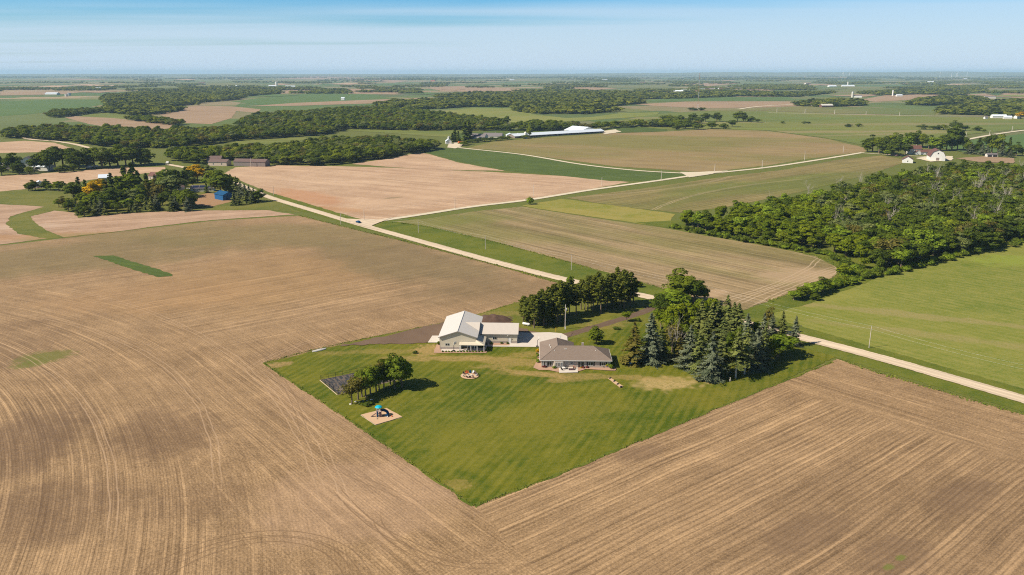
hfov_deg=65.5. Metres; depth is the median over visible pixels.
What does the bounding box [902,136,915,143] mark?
broadleaf tree
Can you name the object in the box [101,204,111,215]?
conifer
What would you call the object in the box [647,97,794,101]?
green field
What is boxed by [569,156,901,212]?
young crop field
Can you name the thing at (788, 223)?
broadleaf tree
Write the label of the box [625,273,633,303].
pine tree
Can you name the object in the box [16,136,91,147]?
gravel road
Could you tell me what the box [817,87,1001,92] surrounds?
green field
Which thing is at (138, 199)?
broadleaf tree
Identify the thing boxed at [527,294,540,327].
pine tree
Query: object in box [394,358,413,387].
broadleaf tree
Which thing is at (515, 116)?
green field
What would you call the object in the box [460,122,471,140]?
conifer
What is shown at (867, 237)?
broadleaf tree
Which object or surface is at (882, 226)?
broadleaf tree
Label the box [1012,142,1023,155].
broadleaf tree
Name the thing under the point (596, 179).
power line
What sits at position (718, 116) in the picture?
broadleaf tree
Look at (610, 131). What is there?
farm yard gravel
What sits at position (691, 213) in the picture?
broadleaf tree
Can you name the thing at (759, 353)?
spruce tree
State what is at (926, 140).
broadleaf tree
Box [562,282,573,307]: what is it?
pine tree
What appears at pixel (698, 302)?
box elder tree
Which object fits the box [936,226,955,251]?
broadleaf tree
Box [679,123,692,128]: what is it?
broadleaf tree
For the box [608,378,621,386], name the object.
sand strip
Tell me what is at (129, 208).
conifer
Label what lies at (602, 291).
pine tree
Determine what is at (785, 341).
maple tree
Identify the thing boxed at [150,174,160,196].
conifer
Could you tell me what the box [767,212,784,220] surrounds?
broadleaf tree
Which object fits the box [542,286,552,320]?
pine tree
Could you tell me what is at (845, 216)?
broadleaf tree
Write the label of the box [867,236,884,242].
broadleaf tree
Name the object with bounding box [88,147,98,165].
broadleaf tree
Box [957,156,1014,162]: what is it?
farm yard dirt
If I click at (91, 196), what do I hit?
broadleaf tree
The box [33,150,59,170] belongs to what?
broadleaf tree
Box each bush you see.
[916,124,929,128]
[949,120,963,128]
[970,126,981,130]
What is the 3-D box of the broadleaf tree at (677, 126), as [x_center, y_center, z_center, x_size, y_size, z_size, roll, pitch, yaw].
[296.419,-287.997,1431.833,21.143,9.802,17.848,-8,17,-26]
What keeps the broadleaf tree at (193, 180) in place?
on the farm grass at (24, 223)
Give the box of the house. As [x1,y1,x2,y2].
[539,335,611,367]
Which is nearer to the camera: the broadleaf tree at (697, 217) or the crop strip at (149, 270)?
the crop strip at (149, 270)
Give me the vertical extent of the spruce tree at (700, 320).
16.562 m
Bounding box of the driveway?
[567,302,655,337]
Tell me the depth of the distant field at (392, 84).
6713.97 m
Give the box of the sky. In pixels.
[0,0,1023,73]
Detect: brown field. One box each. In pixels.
[0,91,77,94]
[65,116,174,128]
[257,97,432,105]
[280,76,379,79]
[282,88,422,93]
[365,79,402,82]
[425,86,518,91]
[560,85,616,89]
[638,101,798,107]
[683,83,736,85]
[864,94,936,101]
[966,93,1023,97]
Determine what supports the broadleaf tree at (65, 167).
on the bare field at (12, 182)
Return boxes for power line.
[382,146,839,209]
[572,257,1021,367]
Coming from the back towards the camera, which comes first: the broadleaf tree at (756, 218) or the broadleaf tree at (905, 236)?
the broadleaf tree at (756, 218)
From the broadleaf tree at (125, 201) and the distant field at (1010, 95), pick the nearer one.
the broadleaf tree at (125, 201)
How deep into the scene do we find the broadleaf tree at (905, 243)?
421.16 m
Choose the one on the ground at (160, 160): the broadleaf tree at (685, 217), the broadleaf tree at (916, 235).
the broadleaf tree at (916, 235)
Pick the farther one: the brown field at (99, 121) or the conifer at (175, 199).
the brown field at (99, 121)
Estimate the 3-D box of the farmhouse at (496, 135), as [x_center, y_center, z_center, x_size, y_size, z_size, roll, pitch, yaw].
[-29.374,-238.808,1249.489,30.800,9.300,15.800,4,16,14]
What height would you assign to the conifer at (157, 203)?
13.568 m
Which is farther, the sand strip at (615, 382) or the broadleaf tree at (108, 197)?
the broadleaf tree at (108, 197)
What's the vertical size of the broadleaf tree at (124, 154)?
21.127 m
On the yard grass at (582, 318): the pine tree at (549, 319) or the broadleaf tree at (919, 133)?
the pine tree at (549, 319)
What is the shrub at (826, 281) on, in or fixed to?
on the wood edge grass at (785, 302)
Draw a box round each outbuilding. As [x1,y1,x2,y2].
[32,164,54,170]
[445,139,451,143]
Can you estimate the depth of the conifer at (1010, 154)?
966.45 m
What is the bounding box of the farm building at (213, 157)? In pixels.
[206,156,222,162]
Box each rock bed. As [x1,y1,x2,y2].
[434,344,486,352]
[489,343,509,344]
[533,351,615,371]
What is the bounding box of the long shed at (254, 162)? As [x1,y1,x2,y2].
[233,158,269,166]
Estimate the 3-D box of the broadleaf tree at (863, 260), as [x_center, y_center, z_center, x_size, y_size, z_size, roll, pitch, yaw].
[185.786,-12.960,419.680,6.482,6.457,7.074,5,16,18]
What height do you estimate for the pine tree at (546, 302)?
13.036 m
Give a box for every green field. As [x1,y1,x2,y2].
[0,99,103,115]
[71,112,159,122]
[113,83,273,88]
[228,137,306,144]
[233,93,390,103]
[344,128,467,136]
[445,108,658,122]
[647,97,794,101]
[711,106,935,114]
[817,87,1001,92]
[927,134,1023,152]
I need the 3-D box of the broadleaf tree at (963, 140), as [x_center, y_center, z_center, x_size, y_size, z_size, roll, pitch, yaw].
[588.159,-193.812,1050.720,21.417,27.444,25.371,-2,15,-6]
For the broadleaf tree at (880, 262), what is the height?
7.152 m
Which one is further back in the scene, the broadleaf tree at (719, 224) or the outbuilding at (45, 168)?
the outbuilding at (45, 168)
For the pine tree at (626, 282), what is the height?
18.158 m
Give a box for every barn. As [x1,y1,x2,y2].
[45,92,59,94]
[508,126,603,137]
[819,104,832,106]
[902,156,913,162]
[926,148,945,160]
[990,114,1006,117]
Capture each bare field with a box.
[0,141,69,152]
[0,167,166,190]
[158,106,259,123]
[225,165,626,218]
[354,153,503,170]
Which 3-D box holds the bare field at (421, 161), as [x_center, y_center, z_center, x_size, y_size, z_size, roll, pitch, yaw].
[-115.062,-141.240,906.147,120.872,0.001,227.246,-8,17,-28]
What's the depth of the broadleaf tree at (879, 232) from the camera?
460.28 m
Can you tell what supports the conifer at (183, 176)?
on the farm grass at (24, 223)
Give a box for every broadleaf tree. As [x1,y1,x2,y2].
[0,165,8,174]
[1,152,22,166]
[9,160,25,173]
[24,166,34,173]
[25,155,42,171]
[26,180,36,190]
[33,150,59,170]
[39,179,51,189]
[45,146,63,166]
[51,181,61,190]
[53,166,63,172]
[55,196,67,205]
[57,148,79,158]
[58,181,65,190]
[61,164,69,171]
[61,200,73,211]
[63,151,90,168]
[63,182,81,197]
[68,164,79,170]
[70,147,93,166]
[73,192,87,199]
[73,203,90,216]
[79,196,89,206]
[81,182,105,193]
[81,193,96,204]
[87,191,102,195]
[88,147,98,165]
[89,178,107,189]
[90,147,111,167]
[91,196,107,206]
[98,189,116,200]
[100,149,117,165]
[100,194,112,208]
[106,200,113,210]
[108,144,123,165]
[110,200,121,212]
[111,148,136,165]
[111,174,142,188]
[113,191,126,204]
[115,182,130,191]
[119,198,133,206]
[123,189,139,203]
[128,144,147,164]
[131,184,148,196]
[133,194,148,206]
[136,149,155,164]
[143,179,153,191]
[152,184,169,193]
[154,175,186,190]
[155,168,176,183]
[156,193,168,204]
[162,188,172,201]
[169,189,178,202]
[172,190,193,206]
[177,188,198,204]
[179,167,195,182]
[187,164,200,169]
[189,177,197,184]
[190,168,204,181]
[201,165,216,177]
[204,170,219,177]
[206,170,232,190]
[224,174,238,188]
[252,188,266,201]
[338,380,362,403]
[346,375,366,399]
[351,370,372,396]
[353,371,374,397]
[363,366,380,394]
[372,365,385,391]
[373,361,382,389]
[376,359,390,388]
[382,353,396,384]
[384,355,406,388]
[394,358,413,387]
[525,127,533,137]
[659,324,669,342]
[664,315,679,323]
[672,124,682,129]
[677,324,689,343]
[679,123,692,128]
[679,211,690,224]
[680,210,694,216]
[688,113,697,120]
[688,217,694,226]
[692,123,704,128]
[692,211,705,226]
[693,117,704,122]
[699,217,712,230]
[700,113,712,121]
[702,210,714,220]
[705,121,718,128]
[709,216,732,232]
[712,112,722,120]
[719,123,728,128]
[725,219,736,232]
[726,120,737,124]
[731,217,751,226]
[732,111,742,120]
[733,225,744,234]
[741,112,747,120]
[743,226,757,237]
[746,116,755,121]
[748,221,757,228]
[750,321,761,333]
[751,231,759,239]
[753,215,765,221]
[757,214,770,222]
[758,220,774,231]
[761,231,775,240]
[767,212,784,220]
[771,220,784,231]
[776,232,789,242]
[779,220,801,228]
[784,227,793,242]
[784,229,804,245]
[790,215,809,221]
[797,225,813,243]
[799,219,814,227]
[807,237,817,247]
[808,220,825,230]
[808,226,819,236]
[810,234,822,246]
[820,225,833,236]
[825,233,844,251]
[828,219,841,224]
[831,227,852,236]
[835,239,856,255]
[835,263,853,274]
[836,212,853,221]
[840,218,855,224]
[843,223,871,233]
[851,234,869,239]
[852,228,874,237]
[852,240,873,250]
[853,237,865,249]
[853,244,872,257]
[854,212,867,220]
[859,257,871,263]
[860,134,875,151]
[860,216,880,223]
[861,141,872,151]
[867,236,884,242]
[868,249,891,264]
[869,137,887,152]
[870,228,887,237]
[871,237,909,263]
[874,223,893,232]
[874,256,886,266]
[875,220,901,232]
[876,136,891,153]
[879,229,903,244]
[881,249,894,265]
[886,140,904,153]
[887,239,914,263]
[888,132,898,139]
[890,249,913,266]
[892,241,915,264]
[895,134,906,144]
[896,220,906,229]
[897,234,911,241]
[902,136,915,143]
[902,144,913,154]
[902,218,924,229]
[902,228,925,240]
[904,132,916,144]
[910,239,926,259]
[912,242,935,258]
[913,130,921,144]
[914,229,935,236]
[915,218,924,222]
[917,133,928,147]
[920,222,934,229]
[923,233,947,255]
[924,135,933,148]
[924,221,946,230]
[925,218,938,225]
[928,137,942,147]
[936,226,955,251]
[937,135,950,149]
[938,134,952,150]
[941,219,962,230]
[941,234,958,250]
[943,216,960,224]
[944,220,962,232]
[946,124,964,150]
[950,131,969,149]
[954,221,973,235]
[955,228,985,248]
[955,232,970,249]
[961,141,972,148]
[969,222,1000,246]
[973,142,983,150]
[975,220,1004,232]
[979,134,1003,152]
[987,134,1007,152]
[992,231,1004,243]
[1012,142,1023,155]
[1015,112,1023,118]
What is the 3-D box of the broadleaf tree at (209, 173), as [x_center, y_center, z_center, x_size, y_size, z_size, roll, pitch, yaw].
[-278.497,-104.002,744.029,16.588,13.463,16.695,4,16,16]
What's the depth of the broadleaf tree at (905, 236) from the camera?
437.02 m
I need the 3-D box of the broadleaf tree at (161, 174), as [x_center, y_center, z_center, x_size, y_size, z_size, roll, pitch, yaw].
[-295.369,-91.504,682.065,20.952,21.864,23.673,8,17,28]
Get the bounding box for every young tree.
[621,311,631,321]
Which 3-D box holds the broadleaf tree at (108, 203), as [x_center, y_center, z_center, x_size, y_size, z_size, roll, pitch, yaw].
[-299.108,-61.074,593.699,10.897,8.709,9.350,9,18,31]
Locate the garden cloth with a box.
[322,373,388,392]
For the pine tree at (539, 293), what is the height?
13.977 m
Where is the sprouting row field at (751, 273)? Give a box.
[395,207,836,309]
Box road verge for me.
[273,194,1023,411]
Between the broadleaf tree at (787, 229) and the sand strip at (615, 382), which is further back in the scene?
the broadleaf tree at (787, 229)
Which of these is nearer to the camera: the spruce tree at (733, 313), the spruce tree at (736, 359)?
the spruce tree at (736, 359)
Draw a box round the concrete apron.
[487,332,566,346]
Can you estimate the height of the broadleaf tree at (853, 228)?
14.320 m
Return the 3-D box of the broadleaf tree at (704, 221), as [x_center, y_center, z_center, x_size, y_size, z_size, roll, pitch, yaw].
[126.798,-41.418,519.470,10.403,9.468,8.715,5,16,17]
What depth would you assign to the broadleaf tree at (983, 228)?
459.33 m
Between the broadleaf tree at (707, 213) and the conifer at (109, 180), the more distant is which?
the conifer at (109, 180)
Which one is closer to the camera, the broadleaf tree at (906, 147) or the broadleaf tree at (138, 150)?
the broadleaf tree at (138, 150)
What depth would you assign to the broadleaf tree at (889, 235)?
442.32 m
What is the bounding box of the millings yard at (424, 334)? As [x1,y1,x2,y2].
[341,322,571,345]
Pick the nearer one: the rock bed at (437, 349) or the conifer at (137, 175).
the rock bed at (437, 349)
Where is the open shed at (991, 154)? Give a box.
[985,153,997,156]
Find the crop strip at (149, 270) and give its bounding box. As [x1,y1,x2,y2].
[94,255,171,276]
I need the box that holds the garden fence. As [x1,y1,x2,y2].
[320,365,370,391]
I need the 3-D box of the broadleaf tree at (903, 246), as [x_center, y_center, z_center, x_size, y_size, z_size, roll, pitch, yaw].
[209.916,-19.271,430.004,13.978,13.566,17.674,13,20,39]
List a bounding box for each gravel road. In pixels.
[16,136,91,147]
[164,164,654,298]
[384,152,863,220]
[457,147,678,172]
[650,298,1023,402]
[970,130,1023,138]
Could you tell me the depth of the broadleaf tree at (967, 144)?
1036.94 m
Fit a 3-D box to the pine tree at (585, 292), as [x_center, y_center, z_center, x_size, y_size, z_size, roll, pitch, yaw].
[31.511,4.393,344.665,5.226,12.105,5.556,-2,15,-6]
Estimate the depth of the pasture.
340.55 m
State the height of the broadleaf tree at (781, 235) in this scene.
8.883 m
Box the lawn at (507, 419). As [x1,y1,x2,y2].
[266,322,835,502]
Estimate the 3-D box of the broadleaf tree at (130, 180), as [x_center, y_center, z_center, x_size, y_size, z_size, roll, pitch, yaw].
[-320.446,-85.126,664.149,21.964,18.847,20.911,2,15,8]
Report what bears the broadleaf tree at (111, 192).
on the farm grass at (24, 223)
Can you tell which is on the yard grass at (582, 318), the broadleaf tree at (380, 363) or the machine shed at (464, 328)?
the machine shed at (464, 328)
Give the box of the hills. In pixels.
[0,71,1023,75]
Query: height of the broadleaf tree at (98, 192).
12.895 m
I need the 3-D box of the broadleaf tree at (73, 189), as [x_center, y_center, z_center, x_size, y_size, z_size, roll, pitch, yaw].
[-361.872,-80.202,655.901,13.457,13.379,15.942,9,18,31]
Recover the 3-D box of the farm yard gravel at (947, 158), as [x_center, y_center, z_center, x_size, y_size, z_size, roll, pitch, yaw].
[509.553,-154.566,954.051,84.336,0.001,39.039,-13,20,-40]
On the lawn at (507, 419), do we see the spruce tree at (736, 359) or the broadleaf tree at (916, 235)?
the spruce tree at (736, 359)
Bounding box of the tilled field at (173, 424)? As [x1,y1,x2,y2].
[0,216,555,574]
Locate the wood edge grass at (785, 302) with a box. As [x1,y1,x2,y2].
[636,220,885,315]
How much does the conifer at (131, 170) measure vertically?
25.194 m
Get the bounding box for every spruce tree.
[619,321,645,367]
[636,312,669,368]
[655,325,672,359]
[668,335,685,361]
[671,325,697,371]
[685,332,707,374]
[690,300,708,333]
[691,331,729,383]
[701,318,716,350]
[702,302,719,338]
[714,300,724,331]
[714,316,728,348]
[715,295,735,331]
[715,331,735,377]
[722,331,750,377]
[727,302,737,334]
[729,303,744,331]
[734,313,755,356]
[741,327,760,373]
[746,327,776,374]
[751,324,778,366]
[758,313,772,340]
[768,313,778,334]
[775,311,789,333]
[789,316,802,347]
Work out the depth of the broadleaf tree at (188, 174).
740.23 m
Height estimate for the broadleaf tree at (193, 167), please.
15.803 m
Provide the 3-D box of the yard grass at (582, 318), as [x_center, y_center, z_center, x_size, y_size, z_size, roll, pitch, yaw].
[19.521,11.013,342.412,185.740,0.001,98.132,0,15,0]
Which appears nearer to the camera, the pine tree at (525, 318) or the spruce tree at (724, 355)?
the spruce tree at (724, 355)
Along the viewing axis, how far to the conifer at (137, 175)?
679.34 m
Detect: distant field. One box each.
[59,77,96,77]
[64,79,105,79]
[76,91,113,92]
[253,94,291,96]
[373,83,410,84]
[403,92,442,93]
[831,94,874,96]
[992,95,1023,96]
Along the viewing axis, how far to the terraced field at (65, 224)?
560.21 m
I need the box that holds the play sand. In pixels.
[361,408,401,423]
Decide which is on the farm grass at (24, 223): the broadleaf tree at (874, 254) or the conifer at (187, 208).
the conifer at (187, 208)
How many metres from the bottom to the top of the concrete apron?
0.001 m
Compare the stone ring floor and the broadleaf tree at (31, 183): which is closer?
the stone ring floor
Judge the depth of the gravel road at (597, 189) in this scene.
690.82 m
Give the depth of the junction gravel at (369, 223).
550.99 m
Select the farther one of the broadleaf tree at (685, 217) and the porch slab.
the broadleaf tree at (685, 217)
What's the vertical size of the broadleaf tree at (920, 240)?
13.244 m
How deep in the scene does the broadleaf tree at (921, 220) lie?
486.20 m
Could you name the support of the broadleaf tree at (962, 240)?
on the ground at (160, 160)
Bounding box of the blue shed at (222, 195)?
[214,190,234,200]
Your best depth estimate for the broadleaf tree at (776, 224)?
497.38 m
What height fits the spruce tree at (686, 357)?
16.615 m
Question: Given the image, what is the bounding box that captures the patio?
[559,367,577,372]
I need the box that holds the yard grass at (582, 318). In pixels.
[326,292,806,347]
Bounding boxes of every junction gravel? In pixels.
[341,217,392,229]
[681,170,727,176]
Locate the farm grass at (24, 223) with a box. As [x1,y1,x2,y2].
[0,183,300,238]
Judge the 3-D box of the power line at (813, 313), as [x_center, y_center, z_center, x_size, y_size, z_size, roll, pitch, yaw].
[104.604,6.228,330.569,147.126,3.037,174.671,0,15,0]
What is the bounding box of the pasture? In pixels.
[774,236,1023,388]
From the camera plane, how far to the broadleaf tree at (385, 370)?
257.65 m
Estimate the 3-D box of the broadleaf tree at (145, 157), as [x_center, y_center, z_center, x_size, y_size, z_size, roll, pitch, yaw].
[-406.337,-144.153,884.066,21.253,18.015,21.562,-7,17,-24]
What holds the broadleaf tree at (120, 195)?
on the farm grass at (24, 223)
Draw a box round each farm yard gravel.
[448,142,462,147]
[604,129,620,133]
[917,156,952,161]
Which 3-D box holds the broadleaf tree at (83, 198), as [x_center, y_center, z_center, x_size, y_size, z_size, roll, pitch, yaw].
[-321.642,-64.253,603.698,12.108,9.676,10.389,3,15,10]
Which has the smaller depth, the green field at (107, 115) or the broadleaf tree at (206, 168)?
the broadleaf tree at (206, 168)
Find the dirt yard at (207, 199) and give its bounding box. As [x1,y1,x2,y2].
[195,193,232,206]
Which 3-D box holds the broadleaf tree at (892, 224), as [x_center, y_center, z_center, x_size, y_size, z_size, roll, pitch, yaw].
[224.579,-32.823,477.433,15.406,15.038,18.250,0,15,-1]
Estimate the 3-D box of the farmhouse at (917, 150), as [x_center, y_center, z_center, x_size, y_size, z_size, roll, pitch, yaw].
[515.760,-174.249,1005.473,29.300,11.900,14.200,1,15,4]
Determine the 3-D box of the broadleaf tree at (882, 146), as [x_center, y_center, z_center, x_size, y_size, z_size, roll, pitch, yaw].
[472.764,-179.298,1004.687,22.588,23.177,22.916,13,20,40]
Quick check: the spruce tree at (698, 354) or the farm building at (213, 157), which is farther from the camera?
the farm building at (213, 157)
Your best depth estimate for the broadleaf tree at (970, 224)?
463.52 m
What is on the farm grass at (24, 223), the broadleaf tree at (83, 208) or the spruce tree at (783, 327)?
the broadleaf tree at (83, 208)
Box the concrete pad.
[428,336,439,341]
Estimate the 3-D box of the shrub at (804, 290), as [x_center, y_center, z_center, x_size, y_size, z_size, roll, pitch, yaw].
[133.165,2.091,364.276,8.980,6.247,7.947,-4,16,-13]
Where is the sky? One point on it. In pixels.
(37, 36)
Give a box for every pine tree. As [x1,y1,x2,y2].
[518,296,526,321]
[520,297,531,322]
[521,306,531,322]
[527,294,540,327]
[529,304,536,324]
[533,296,542,325]
[536,291,543,301]
[538,295,552,325]
[541,296,552,324]
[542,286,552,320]
[548,292,555,322]
[550,284,558,319]
[551,291,566,323]
[556,280,567,318]
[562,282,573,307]
[564,279,574,314]
[571,284,584,314]
[577,279,584,309]
[581,275,593,310]
[581,284,588,310]
[587,275,598,310]
[588,275,595,306]
[593,275,610,313]
[595,271,600,307]
[600,277,612,309]
[608,273,617,306]
[608,280,619,309]
[614,267,620,301]
[615,274,628,307]
[618,269,630,308]
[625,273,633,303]
[627,272,636,305]
[629,278,641,302]
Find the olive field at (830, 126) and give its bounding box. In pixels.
[619,111,1023,144]
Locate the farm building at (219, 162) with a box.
[208,159,230,165]
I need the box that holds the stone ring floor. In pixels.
[461,372,478,378]
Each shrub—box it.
[357,400,372,405]
[787,291,801,299]
[793,286,812,297]
[803,283,823,295]
[809,293,820,299]
[811,281,827,292]
[818,276,832,291]
[848,277,860,282]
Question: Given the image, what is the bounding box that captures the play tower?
[371,405,388,416]
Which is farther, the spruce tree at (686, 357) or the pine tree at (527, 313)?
the pine tree at (527, 313)
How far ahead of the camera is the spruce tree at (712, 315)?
303.70 m
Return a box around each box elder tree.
[664,317,683,339]
[694,298,709,315]
[707,298,717,315]
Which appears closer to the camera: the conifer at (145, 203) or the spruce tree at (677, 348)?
the spruce tree at (677, 348)
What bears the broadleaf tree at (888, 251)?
on the ground at (160, 160)
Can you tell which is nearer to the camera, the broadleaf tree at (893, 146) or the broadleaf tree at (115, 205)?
the broadleaf tree at (115, 205)
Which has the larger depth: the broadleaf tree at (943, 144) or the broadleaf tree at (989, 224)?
the broadleaf tree at (943, 144)
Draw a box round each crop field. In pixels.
[424,148,685,180]
[456,129,563,137]
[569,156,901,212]
[608,126,666,132]
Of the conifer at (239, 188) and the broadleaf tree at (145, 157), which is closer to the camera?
the conifer at (239, 188)
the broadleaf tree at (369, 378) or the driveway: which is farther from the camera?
the driveway
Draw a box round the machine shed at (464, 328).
[438,310,518,351]
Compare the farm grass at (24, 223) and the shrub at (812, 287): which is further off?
the farm grass at (24, 223)
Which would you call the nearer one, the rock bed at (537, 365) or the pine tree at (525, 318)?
the rock bed at (537, 365)
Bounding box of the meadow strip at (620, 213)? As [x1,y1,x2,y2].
[523,199,674,224]
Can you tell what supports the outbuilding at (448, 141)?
on the farm yard gravel at (454, 145)
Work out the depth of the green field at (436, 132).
1391.34 m
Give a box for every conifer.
[88,198,93,212]
[91,197,100,215]
[92,197,106,214]
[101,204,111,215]
[103,173,114,189]
[120,165,127,176]
[127,162,143,187]
[127,201,133,212]
[132,200,141,212]
[133,170,143,187]
[140,196,147,209]
[141,173,150,188]
[143,180,154,199]
[146,196,157,211]
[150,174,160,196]
[153,193,164,210]
[165,194,179,211]
[173,196,180,210]
[176,171,187,187]
[180,170,189,187]
[182,196,194,211]
[203,183,210,192]
[229,192,237,205]
[230,176,238,195]
[235,181,243,196]
[235,193,245,205]
[239,184,246,198]
[242,188,249,202]
[247,190,256,203]
[450,133,455,142]
[453,128,457,141]
[456,131,460,141]
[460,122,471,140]
[464,120,473,139]
[963,143,978,154]
[977,144,985,154]
[980,145,990,155]
[996,141,1007,156]
[1005,137,1012,155]
[1007,149,1014,157]
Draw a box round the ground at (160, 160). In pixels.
[0,76,1023,497]
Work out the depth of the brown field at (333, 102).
2643.17 m
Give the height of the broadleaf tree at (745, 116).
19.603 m
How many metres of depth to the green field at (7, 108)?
2485.30 m
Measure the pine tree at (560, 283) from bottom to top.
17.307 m
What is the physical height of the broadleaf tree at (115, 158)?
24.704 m
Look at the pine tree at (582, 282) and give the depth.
344.31 m
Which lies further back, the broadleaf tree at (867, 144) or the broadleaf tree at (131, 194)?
the broadleaf tree at (867, 144)
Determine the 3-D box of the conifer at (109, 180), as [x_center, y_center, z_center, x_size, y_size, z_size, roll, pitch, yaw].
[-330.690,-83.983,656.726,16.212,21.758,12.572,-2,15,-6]
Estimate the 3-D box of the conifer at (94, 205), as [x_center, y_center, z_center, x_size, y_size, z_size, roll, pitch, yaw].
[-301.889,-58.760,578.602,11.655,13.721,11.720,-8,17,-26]
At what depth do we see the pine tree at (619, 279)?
345.76 m
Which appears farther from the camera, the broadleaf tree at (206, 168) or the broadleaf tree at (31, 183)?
the broadleaf tree at (206, 168)
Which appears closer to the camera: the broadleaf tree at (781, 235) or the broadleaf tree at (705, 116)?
the broadleaf tree at (781, 235)
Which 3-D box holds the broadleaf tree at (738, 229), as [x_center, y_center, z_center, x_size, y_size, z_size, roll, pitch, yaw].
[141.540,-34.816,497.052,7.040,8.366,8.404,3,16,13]
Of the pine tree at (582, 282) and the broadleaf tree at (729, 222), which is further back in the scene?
the broadleaf tree at (729, 222)
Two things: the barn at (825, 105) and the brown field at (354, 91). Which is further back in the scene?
the brown field at (354, 91)
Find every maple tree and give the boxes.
[587,326,604,343]
[660,288,690,305]
[768,336,781,356]
[770,334,799,356]
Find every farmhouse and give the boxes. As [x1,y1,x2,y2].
[20,156,31,166]
[98,174,107,180]
[148,172,156,179]
[190,185,215,191]
[471,133,487,138]
[483,132,503,137]
[906,144,930,154]
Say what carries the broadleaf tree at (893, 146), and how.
on the ground at (160, 160)
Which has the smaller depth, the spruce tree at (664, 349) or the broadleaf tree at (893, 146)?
the spruce tree at (664, 349)
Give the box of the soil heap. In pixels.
[482,314,512,322]
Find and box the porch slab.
[441,345,487,350]
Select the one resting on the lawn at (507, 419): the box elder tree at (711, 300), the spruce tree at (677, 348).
the spruce tree at (677, 348)
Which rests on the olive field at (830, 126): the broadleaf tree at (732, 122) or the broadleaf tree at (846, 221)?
the broadleaf tree at (732, 122)
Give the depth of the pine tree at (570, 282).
336.62 m
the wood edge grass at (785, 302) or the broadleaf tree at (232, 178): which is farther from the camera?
the broadleaf tree at (232, 178)
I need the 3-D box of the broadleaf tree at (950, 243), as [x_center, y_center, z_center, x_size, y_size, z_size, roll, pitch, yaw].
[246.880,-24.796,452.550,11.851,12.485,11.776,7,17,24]
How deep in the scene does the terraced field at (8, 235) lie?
538.28 m
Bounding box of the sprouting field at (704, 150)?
[470,129,865,171]
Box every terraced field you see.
[0,204,45,243]
[31,210,294,236]
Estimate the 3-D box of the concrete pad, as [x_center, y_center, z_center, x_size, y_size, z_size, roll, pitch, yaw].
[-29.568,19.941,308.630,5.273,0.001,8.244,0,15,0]
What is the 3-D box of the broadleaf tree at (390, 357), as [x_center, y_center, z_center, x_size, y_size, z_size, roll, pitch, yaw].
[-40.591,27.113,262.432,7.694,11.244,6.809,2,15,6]
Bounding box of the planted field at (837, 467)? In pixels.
[474,359,1023,574]
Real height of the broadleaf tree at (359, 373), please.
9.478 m
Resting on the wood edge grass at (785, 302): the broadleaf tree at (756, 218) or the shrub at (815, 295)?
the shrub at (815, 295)

